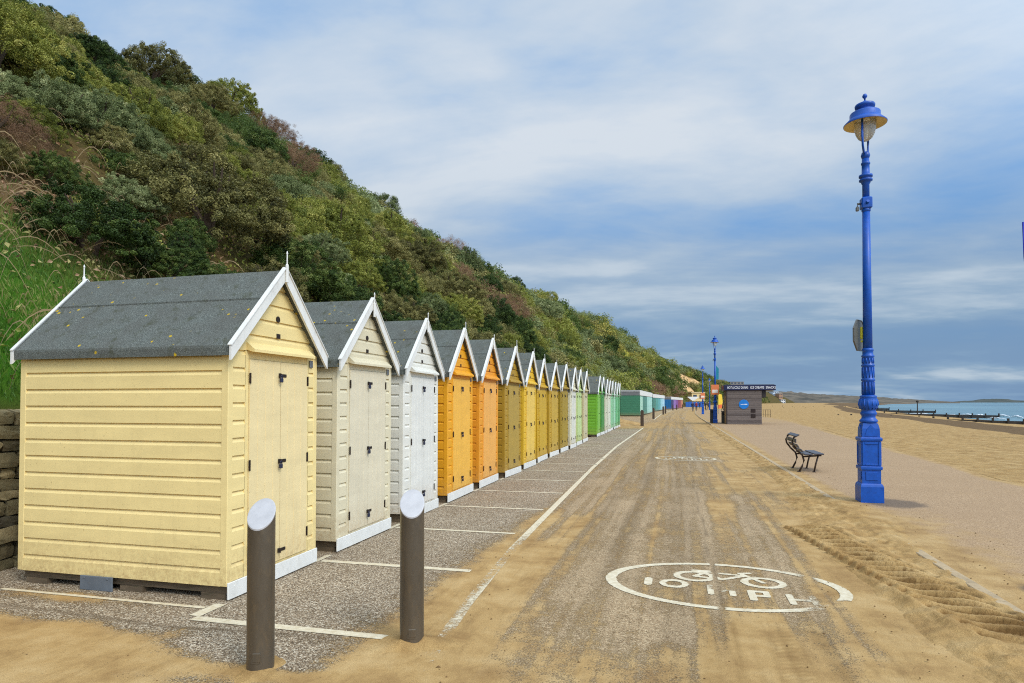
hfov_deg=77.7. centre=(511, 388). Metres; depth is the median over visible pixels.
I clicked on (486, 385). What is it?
door
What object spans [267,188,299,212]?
bush
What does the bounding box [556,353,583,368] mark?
bush
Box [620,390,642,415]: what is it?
beach chalet
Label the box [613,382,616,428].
beach hut
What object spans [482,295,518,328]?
bush
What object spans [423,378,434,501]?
door
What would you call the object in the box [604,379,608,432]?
beach hut
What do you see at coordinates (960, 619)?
sand drift
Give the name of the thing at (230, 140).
bush
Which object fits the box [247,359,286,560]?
door
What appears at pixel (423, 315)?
bush
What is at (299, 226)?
bush
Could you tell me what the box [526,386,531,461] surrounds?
door
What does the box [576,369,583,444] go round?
beach hut
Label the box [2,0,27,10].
bush
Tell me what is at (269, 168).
bush
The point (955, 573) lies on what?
kerb
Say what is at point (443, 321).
bush
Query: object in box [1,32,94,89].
bush
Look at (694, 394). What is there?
building
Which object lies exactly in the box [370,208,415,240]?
bush
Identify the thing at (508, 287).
bush
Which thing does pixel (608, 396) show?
door
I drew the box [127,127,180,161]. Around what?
bush
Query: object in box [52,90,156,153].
bush
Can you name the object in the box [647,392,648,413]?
beach chalet
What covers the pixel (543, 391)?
door
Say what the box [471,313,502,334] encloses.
bush
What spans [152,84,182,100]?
bush
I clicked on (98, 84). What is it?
bush
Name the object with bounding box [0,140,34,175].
bush
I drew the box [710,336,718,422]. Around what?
street lamp
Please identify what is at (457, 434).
door
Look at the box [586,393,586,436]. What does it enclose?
door
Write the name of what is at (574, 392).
door
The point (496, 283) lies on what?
bush
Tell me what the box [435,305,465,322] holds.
bush
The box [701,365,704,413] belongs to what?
street lamp
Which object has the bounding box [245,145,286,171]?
bush
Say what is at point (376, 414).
door
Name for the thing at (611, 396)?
door
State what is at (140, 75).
bush
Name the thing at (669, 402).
beach chalet
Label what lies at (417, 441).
door
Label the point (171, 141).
bush
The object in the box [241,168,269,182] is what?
bush
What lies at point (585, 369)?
bush
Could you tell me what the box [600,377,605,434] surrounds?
beach hut
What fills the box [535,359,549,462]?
beach hut
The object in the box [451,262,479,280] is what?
bush
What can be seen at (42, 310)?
brambles
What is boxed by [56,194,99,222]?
bush
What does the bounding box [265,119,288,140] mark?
bush
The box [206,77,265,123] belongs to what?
bush
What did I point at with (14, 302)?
grass
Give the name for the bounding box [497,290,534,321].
bush
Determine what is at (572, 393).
door
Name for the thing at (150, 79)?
bush
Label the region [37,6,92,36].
bush
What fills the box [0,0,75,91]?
bush
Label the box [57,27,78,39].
bush
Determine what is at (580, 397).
door
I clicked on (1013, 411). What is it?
sea
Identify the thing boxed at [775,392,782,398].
building
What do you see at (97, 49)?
bush
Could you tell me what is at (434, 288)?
bush
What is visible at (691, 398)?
canopy
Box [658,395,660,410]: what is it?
beach chalet
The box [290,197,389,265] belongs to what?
bush
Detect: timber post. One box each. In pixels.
[640,410,643,425]
[652,408,654,418]
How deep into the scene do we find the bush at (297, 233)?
21.35 m
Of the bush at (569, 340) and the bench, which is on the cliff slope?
the bush at (569, 340)
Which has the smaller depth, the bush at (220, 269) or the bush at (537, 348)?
the bush at (220, 269)
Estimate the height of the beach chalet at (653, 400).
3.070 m
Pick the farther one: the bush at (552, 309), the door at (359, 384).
the bush at (552, 309)
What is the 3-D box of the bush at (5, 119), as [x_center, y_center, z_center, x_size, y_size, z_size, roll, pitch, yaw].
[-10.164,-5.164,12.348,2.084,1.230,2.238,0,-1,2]
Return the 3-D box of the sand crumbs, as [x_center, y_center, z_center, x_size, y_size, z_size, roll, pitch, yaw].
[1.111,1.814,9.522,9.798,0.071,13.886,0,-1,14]
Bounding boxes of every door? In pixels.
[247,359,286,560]
[279,362,308,559]
[348,370,372,531]
[367,371,385,523]
[410,377,425,495]
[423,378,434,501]
[452,379,463,489]
[462,379,470,485]
[483,382,491,477]
[490,383,496,474]
[508,385,514,468]
[514,386,519,466]
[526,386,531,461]
[530,387,534,459]
[539,390,543,455]
[542,390,546,453]
[551,391,555,450]
[554,391,557,449]
[562,391,565,446]
[565,391,567,445]
[571,392,574,443]
[574,392,575,442]
[577,392,580,440]
[579,392,581,439]
[584,393,586,437]
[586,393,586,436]
[597,395,599,432]
[599,394,599,431]
[601,394,602,430]
[603,395,603,430]
[605,398,606,429]
[606,396,606,429]
[608,396,609,428]
[611,396,611,426]
[612,396,612,426]
[614,396,614,425]
[724,395,725,423]
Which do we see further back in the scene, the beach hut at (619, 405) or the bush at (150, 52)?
the bush at (150, 52)
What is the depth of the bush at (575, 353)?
82.85 m
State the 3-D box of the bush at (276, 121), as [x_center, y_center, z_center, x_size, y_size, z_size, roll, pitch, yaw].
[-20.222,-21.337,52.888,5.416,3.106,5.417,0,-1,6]
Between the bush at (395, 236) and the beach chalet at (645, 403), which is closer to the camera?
the bush at (395, 236)
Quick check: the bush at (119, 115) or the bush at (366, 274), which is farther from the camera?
the bush at (366, 274)
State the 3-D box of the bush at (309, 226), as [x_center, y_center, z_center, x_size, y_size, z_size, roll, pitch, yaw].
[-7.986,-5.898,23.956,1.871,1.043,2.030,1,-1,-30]
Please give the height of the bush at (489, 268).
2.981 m
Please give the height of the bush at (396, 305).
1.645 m
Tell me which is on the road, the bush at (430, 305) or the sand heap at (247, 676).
the sand heap at (247, 676)
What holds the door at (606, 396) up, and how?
in the beach hut at (605, 404)
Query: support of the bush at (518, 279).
on the cliff slope
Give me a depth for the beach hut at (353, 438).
7.40 m
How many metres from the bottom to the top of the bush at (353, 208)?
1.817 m
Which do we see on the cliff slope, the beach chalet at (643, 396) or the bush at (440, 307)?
the bush at (440, 307)
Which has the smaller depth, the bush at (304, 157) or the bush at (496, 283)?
the bush at (304, 157)
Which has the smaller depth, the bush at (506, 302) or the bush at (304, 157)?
the bush at (304, 157)
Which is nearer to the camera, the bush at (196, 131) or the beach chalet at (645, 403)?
the bush at (196, 131)
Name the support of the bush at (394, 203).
on the cliff slope
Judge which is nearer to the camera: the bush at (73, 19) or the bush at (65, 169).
the bush at (65, 169)
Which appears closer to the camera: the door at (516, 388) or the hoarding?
the door at (516, 388)
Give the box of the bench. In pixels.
[785,432,823,471]
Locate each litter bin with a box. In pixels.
[710,409,712,422]
[721,411,724,422]
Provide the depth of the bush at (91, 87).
17.39 m
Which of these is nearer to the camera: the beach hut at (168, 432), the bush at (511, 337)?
the beach hut at (168, 432)
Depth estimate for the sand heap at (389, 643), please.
4.27 m
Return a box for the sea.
[878,403,1023,420]
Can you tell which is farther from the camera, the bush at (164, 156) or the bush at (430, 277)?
the bush at (430, 277)
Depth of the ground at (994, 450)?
33.70 m
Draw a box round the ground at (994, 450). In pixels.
[620,403,1023,484]
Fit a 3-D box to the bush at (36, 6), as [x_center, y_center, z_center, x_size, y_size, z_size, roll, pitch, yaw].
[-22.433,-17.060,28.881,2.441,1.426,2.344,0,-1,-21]
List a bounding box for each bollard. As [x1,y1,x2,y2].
[246,498,275,670]
[400,489,423,642]
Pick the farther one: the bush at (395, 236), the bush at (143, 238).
the bush at (395, 236)
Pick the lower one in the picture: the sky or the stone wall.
the stone wall
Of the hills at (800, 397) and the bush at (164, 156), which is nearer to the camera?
the bush at (164, 156)
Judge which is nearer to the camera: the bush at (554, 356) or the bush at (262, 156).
the bush at (262, 156)
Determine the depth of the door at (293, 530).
6.18 m
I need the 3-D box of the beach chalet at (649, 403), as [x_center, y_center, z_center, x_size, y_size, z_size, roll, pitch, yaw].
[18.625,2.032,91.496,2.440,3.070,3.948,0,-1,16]
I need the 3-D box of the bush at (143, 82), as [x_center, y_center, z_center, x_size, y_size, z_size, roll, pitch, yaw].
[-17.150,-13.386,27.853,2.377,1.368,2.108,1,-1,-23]
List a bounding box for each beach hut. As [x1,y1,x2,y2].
[10,251,328,599]
[304,292,400,551]
[384,313,444,521]
[432,322,478,502]
[469,335,502,488]
[497,345,524,477]
[519,351,539,469]
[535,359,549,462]
[546,362,560,457]
[557,364,570,452]
[568,367,578,448]
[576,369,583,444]
[582,369,589,442]
[588,376,601,436]
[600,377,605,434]
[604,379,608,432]
[607,380,611,431]
[610,381,613,429]
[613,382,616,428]
[615,381,619,427]
[618,384,620,426]
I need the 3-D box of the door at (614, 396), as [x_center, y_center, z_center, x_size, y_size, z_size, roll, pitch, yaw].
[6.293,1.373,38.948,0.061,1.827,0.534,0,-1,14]
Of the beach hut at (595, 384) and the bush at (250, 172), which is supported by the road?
the beach hut at (595, 384)
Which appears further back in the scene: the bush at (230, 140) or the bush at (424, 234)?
the bush at (424, 234)
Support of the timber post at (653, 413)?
on the road
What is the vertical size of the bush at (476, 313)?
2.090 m
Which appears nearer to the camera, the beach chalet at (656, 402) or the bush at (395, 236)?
the bush at (395, 236)
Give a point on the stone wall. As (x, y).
(9, 459)
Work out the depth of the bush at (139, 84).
26.19 m
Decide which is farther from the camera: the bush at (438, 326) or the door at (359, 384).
the bush at (438, 326)
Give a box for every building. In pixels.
[687,392,704,400]
[728,382,743,384]
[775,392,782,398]
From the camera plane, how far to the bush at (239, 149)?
31.63 m
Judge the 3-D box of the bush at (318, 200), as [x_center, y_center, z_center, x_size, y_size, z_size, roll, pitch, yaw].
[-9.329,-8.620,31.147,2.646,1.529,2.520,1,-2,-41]
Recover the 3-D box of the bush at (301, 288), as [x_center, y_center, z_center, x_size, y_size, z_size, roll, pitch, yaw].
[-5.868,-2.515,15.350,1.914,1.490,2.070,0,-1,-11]
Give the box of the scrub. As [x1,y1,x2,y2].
[1,0,769,403]
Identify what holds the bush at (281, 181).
on the cliff slope
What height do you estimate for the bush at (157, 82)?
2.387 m
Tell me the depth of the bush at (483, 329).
35.92 m
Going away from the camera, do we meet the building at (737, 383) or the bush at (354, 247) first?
the bush at (354, 247)
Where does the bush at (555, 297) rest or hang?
on the cliff slope
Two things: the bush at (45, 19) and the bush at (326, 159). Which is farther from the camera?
the bush at (326, 159)
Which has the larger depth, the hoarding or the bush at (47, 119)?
the hoarding
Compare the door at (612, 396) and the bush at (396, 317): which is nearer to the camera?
the bush at (396, 317)
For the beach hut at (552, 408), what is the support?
on the road
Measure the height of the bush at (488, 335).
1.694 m
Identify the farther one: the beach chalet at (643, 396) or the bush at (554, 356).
the beach chalet at (643, 396)
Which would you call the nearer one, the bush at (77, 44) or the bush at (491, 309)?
the bush at (77, 44)
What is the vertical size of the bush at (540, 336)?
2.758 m
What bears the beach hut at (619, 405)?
on the road
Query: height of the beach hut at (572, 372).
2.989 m
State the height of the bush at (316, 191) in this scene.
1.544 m
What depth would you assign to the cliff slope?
11.43 m
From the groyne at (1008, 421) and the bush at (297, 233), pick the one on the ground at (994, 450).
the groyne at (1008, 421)
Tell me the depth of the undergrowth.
13.34 m
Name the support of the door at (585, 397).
in the beach hut at (585, 407)
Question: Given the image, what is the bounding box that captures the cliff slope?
[0,61,794,409]
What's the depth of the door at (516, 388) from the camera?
14.74 m
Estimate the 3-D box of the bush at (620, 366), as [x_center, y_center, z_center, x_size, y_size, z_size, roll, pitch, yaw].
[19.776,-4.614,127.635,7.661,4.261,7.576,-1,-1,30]
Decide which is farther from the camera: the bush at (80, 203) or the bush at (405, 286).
the bush at (405, 286)
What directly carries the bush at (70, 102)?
on the cliff slope
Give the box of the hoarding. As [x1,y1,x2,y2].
[686,402,701,406]
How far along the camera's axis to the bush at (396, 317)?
19.81 m
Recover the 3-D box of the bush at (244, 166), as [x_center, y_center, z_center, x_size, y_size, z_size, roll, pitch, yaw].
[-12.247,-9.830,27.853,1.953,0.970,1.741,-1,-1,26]
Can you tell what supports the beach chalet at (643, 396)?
on the road
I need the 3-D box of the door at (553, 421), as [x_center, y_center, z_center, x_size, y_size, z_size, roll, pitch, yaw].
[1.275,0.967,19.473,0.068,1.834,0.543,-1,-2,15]
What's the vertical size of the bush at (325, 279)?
1.991 m
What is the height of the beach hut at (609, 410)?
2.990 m
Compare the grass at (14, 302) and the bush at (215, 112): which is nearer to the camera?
the grass at (14, 302)
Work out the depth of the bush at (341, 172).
70.53 m
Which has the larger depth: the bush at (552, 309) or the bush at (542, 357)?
the bush at (552, 309)
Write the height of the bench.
0.877 m
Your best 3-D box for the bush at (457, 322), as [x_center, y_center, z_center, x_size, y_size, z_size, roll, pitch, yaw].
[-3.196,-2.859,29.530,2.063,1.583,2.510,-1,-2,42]
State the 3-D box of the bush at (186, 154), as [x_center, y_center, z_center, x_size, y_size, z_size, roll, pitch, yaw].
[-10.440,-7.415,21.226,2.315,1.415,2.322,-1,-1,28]
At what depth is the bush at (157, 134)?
18.74 m
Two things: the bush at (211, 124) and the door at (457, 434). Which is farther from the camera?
the bush at (211, 124)
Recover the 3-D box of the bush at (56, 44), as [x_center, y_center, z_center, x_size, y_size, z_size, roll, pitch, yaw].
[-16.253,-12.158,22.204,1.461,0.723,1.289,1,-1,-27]
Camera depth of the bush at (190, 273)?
10.81 m
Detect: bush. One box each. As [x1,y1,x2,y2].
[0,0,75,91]
[0,68,42,110]
[0,68,105,136]
[0,92,55,155]
[0,94,71,144]
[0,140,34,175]
[1,0,54,37]
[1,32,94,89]
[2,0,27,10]
[4,0,59,38]
[7,178,162,268]
[19,149,90,191]
[26,0,47,16]
[34,3,83,32]
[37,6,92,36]
[37,31,72,49]
[44,11,58,27]
[52,84,144,129]
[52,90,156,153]
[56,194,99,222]
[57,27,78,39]
[60,35,92,61]
[65,68,104,94]
[66,43,82,60]
[67,32,130,71]
[68,49,96,73]
[73,120,146,161]
[75,62,120,99]
[86,57,133,88]
[86,171,171,220]
[88,148,150,182]
[102,82,178,144]
[107,63,150,88]
[118,40,195,87]
[118,68,157,94]
[118,140,295,257]
[118,244,218,278]
[123,79,157,97]
[123,119,164,140]
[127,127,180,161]
[133,69,157,87]
[143,96,180,117]
[145,150,196,188]
[146,114,195,144]
[150,66,204,88]
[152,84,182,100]
[153,77,181,93]
[156,272,193,277]
[159,216,217,252]
[160,231,210,263]
[162,135,182,156]
[165,89,221,148]
[174,112,204,146]
[175,143,240,184]
[183,81,243,117]
[184,158,205,177]
[198,100,229,125]
[199,261,238,274]
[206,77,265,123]
[218,122,231,133]
[219,132,255,156]
[219,151,245,179]
[220,130,245,146]
[221,145,254,157]
[222,151,256,174]
[229,151,260,174]
[236,202,261,216]
[237,254,308,302]
[241,126,289,163]
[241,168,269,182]
[241,172,285,208]
[243,111,303,147]
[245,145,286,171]
[248,234,354,301]
[252,155,288,178]
[253,152,270,164]
[255,204,301,237]
[261,161,290,176]
[262,140,322,175]
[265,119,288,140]
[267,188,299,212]
[270,173,306,202]
[287,235,322,264]
[288,175,314,204]
[289,145,311,167]
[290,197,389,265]
[293,216,303,235]
[297,196,348,221]
[297,217,323,246]
[298,145,332,170]
[301,230,351,267]
[303,184,326,198]
[315,274,383,314]
[316,161,340,185]
[327,160,347,180]
[329,260,388,292]
[339,236,371,256]
[339,257,378,283]
[341,193,372,211]
[348,203,375,224]
[356,220,412,264]
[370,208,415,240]
[370,229,408,255]
[372,191,401,213]
[372,254,426,302]
[375,289,418,319]
[380,310,415,320]
[389,295,438,323]
[394,294,431,314]
[403,232,448,274]
[406,236,450,271]
[408,227,433,243]
[411,276,442,294]
[412,270,442,293]
[417,300,434,313]
[418,292,448,313]
[430,313,455,327]
[431,323,471,339]
[433,268,488,308]
[434,310,467,332]
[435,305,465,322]
[436,234,469,254]
[444,293,484,326]
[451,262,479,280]
[452,246,485,273]
[469,328,484,339]
[470,298,495,319]
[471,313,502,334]
[473,330,509,347]
[475,327,497,337]
[478,273,503,295]
[482,260,494,274]
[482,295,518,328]
[484,292,519,315]
[495,341,518,352]
[496,307,539,347]
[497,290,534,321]
[499,279,525,307]
[500,331,523,348]
[506,344,525,352]
[510,277,525,287]
[510,336,532,352]
[521,294,535,309]
[527,344,549,359]
[528,324,546,347]
[534,352,552,362]
[535,297,564,318]
[537,290,558,303]
[547,352,558,360]
[549,356,572,367]
[556,329,578,342]
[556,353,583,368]
[558,334,582,350]
[559,345,585,365]
[579,329,605,349]
[582,367,595,375]
[595,331,619,350]
[601,355,627,375]
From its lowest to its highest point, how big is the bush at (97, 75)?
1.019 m
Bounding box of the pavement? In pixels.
[696,409,1023,610]
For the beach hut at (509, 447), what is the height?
3.081 m
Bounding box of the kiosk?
[721,384,775,424]
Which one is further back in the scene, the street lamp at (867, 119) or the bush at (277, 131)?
the bush at (277, 131)
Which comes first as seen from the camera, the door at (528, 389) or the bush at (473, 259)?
the door at (528, 389)
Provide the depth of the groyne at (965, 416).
128.31 m
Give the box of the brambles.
[0,40,381,389]
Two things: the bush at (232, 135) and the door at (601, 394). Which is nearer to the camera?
the door at (601, 394)
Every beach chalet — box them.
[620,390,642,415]
[642,391,644,413]
[644,391,646,414]
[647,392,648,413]
[648,392,650,413]
[652,394,655,410]
[656,394,657,410]
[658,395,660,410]
[665,397,673,408]
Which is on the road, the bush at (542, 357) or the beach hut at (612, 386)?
the beach hut at (612, 386)
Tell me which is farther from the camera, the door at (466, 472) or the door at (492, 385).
the door at (492, 385)
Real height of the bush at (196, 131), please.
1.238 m
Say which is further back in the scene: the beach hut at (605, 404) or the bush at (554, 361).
the bush at (554, 361)
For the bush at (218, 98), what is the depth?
48.30 m
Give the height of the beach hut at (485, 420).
3.046 m
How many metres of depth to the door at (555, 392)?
19.91 m
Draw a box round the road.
[0,407,993,682]
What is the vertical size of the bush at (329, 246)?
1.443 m
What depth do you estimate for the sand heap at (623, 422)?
45.56 m
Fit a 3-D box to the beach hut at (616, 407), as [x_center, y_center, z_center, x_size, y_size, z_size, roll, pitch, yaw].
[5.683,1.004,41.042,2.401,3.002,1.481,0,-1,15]
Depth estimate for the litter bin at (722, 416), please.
48.13 m
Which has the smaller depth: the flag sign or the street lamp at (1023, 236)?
the street lamp at (1023, 236)
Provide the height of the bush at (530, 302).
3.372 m
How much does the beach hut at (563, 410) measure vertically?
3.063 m
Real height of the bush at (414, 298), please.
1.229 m
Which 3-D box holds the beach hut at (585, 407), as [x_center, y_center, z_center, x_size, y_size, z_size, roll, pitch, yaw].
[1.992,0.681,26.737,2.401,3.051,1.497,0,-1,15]
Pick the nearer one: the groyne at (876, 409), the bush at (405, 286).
the bush at (405, 286)
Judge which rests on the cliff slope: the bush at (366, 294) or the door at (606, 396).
the bush at (366, 294)
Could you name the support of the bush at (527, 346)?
on the cliff slope
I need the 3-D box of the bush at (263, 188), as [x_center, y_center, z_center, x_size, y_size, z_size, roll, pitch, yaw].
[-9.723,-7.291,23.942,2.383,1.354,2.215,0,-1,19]
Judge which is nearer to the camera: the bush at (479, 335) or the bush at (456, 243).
the bush at (479, 335)
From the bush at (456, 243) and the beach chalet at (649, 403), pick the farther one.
the bush at (456, 243)
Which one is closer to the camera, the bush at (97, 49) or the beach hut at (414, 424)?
the beach hut at (414, 424)
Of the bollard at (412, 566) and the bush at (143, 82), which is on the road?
the bollard at (412, 566)
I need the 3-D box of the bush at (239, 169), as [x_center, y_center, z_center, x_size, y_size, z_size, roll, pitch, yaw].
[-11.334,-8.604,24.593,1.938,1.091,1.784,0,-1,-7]
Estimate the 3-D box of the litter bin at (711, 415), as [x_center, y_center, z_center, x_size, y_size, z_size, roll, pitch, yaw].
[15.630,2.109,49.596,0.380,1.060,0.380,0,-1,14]
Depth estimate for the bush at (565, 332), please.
102.67 m
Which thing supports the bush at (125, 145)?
on the cliff slope
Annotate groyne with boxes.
[792,406,889,409]
[837,410,999,417]
[837,414,1023,424]
[876,409,935,412]
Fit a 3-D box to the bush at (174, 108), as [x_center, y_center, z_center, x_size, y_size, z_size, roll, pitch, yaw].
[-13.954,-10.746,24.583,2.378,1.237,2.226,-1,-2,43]
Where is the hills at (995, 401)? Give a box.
[955,399,1023,402]
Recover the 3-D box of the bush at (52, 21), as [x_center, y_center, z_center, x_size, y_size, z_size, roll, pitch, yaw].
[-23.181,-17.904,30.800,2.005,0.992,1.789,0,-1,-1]
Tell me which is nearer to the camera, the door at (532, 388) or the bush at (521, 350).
the door at (532, 388)
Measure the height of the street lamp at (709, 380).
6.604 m
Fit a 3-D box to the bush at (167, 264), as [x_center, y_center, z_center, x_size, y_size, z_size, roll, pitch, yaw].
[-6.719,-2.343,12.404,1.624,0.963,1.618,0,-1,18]
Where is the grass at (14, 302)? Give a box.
[0,135,319,401]
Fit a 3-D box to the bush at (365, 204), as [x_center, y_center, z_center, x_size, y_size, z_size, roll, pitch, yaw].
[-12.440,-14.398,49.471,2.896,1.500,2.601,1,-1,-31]
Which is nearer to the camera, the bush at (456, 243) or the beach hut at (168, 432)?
the beach hut at (168, 432)
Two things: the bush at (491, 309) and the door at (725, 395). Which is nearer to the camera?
the bush at (491, 309)
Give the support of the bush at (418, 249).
on the cliff slope
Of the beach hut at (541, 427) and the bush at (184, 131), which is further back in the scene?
the bush at (184, 131)
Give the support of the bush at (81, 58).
on the cliff slope
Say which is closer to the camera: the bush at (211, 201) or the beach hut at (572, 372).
the bush at (211, 201)
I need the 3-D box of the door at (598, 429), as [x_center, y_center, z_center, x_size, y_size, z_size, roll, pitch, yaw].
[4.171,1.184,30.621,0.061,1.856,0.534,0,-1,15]
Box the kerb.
[695,410,1023,620]
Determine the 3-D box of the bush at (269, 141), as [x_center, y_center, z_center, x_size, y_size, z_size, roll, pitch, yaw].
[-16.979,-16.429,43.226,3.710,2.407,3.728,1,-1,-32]
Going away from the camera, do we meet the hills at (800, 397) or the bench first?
the bench
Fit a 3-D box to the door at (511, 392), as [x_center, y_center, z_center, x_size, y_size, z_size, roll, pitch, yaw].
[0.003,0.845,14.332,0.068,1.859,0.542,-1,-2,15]
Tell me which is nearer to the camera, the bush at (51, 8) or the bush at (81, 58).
the bush at (81, 58)
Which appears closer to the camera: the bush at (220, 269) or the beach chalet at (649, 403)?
the bush at (220, 269)
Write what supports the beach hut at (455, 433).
on the road
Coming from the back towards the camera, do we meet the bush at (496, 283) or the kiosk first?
the bush at (496, 283)
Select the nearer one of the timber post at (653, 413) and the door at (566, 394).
the door at (566, 394)
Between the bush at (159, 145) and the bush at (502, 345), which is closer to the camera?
the bush at (159, 145)
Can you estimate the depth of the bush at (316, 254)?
20.44 m
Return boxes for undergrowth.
[0,60,524,378]
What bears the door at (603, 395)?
in the beach hut at (602, 431)
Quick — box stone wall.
[0,409,19,570]
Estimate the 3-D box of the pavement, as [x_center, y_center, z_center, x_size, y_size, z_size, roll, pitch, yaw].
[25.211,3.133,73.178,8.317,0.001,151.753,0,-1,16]
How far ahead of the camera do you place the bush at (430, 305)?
29.37 m
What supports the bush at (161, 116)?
on the cliff slope
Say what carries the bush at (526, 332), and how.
on the cliff slope
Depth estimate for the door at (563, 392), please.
21.12 m
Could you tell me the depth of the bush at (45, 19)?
22.75 m
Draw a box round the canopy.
[686,397,697,401]
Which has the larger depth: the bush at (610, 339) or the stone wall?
the bush at (610, 339)
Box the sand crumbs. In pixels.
[8,472,1020,682]
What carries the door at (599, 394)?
in the beach hut at (595, 384)
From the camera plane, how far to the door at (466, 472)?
11.33 m
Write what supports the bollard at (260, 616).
on the road
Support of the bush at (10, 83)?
on the cliff slope
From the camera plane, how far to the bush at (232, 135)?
36.93 m
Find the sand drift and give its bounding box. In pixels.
[707,425,1023,682]
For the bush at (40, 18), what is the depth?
21.21 m
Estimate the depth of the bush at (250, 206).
19.69 m
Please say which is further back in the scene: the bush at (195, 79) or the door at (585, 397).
the bush at (195, 79)
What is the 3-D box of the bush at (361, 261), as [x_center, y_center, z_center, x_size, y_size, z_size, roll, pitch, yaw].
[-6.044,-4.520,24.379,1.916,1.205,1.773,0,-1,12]
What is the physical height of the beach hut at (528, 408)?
3.039 m
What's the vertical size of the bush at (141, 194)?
1.044 m
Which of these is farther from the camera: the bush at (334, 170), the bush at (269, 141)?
the bush at (334, 170)
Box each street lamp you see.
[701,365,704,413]
[708,378,710,409]
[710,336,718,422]
[843,94,887,502]
[1022,222,1023,257]
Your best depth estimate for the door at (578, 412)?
24.51 m
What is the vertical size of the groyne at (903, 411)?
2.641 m
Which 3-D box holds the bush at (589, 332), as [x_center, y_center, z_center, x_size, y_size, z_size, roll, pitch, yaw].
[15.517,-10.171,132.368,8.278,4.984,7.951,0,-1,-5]
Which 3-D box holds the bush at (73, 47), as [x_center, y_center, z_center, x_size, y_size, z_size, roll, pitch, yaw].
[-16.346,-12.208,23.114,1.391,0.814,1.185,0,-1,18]
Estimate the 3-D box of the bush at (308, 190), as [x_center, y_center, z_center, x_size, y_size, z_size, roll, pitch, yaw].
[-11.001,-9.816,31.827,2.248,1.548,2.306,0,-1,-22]
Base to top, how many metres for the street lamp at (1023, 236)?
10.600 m
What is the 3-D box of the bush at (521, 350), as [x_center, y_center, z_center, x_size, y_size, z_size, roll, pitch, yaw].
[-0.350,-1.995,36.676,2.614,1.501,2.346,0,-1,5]
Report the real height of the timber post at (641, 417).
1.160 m
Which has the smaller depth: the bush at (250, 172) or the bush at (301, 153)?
the bush at (250, 172)
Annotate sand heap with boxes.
[234,655,285,682]
[366,633,459,653]
[620,418,639,425]
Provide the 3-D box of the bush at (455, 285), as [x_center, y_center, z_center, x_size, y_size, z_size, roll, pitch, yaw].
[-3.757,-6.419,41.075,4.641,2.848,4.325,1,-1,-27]
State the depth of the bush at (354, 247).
28.50 m
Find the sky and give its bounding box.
[27,0,1023,401]
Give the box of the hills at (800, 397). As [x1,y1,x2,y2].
[766,391,959,402]
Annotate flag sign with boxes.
[718,394,722,408]
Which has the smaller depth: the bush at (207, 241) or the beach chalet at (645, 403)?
the bush at (207, 241)
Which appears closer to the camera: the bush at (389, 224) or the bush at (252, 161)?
the bush at (252, 161)
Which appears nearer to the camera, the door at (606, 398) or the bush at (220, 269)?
the bush at (220, 269)
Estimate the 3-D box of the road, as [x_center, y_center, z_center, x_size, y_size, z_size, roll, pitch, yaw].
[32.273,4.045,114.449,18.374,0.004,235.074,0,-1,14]
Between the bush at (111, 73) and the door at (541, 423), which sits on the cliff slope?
the bush at (111, 73)
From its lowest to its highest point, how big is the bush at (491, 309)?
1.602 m
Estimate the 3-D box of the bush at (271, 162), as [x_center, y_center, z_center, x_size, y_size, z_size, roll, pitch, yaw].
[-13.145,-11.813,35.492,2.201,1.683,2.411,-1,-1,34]
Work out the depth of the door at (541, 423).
17.68 m
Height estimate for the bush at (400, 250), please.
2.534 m
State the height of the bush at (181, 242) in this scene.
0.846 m
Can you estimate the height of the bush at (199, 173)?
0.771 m
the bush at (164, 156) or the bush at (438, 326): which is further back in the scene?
the bush at (438, 326)
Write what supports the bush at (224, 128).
on the cliff slope
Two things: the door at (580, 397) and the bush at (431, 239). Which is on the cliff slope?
the bush at (431, 239)

